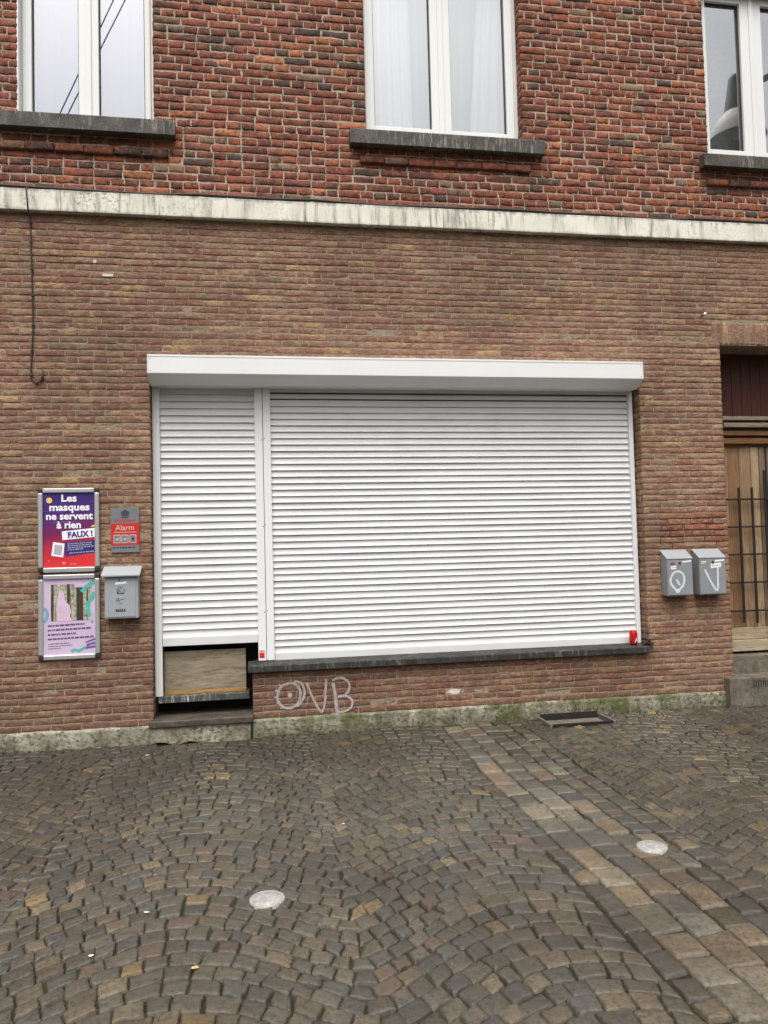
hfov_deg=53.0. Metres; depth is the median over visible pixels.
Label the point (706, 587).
door panel
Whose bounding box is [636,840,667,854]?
ground disc
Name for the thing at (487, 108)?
curtain
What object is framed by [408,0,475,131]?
curtain
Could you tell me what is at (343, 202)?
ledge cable
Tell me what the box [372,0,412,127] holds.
curtain
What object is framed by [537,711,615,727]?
cellar hatch
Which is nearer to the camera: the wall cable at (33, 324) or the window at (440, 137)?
the wall cable at (33, 324)
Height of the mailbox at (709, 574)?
0.378 m
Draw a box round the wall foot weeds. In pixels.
[257,705,705,737]
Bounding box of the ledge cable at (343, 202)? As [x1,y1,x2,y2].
[0,183,767,223]
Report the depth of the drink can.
6.41 m
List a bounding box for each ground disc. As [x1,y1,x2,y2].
[249,890,284,909]
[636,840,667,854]
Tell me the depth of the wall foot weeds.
5.94 m
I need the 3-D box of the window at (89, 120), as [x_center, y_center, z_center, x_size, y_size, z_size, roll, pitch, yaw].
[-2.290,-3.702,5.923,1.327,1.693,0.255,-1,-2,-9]
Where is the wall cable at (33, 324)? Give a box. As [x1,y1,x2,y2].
[25,186,43,383]
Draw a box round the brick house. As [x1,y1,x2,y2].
[0,0,767,753]
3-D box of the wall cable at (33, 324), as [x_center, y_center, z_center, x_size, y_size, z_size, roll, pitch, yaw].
[-2.590,-1.692,5.703,0.113,1.490,0.063,-1,-2,-9]
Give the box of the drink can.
[629,630,637,644]
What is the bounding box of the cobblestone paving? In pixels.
[0,704,767,1023]
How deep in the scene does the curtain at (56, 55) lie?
6.05 m
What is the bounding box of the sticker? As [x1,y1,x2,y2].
[259,650,264,657]
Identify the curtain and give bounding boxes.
[33,0,144,118]
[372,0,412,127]
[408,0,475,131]
[470,0,504,133]
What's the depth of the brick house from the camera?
6.18 m
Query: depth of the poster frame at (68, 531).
5.68 m
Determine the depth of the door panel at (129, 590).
5.63 m
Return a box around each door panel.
[106,578,135,616]
[667,560,692,594]
[700,559,725,593]
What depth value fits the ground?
6.37 m
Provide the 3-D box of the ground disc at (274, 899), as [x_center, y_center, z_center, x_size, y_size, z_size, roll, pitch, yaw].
[-0.482,1.609,3.178,0.146,0.036,0.146,-1,-2,-9]
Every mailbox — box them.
[101,566,141,618]
[660,549,692,595]
[691,549,726,594]
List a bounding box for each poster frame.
[38,488,99,572]
[38,573,100,660]
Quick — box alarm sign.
[111,508,139,552]
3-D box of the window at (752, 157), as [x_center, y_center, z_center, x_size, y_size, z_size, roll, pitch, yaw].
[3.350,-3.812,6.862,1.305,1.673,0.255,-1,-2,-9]
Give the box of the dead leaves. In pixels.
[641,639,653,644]
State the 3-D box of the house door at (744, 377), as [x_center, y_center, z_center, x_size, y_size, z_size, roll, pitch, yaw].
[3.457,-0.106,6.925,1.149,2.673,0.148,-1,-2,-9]
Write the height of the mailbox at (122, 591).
0.380 m
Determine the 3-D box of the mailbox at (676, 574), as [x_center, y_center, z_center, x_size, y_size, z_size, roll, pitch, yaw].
[2.439,0.504,6.409,0.233,0.378,0.114,-1,-2,-9]
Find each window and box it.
[0,0,175,140]
[349,0,544,158]
[698,0,767,173]
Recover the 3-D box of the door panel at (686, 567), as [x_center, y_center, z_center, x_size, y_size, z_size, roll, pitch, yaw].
[2.447,0.540,6.361,0.215,0.288,0.004,-1,-2,-9]
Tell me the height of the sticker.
0.058 m
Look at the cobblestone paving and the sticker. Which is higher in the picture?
the sticker
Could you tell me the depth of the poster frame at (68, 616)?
5.66 m
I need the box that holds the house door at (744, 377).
[719,354,767,651]
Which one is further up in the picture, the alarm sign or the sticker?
the alarm sign

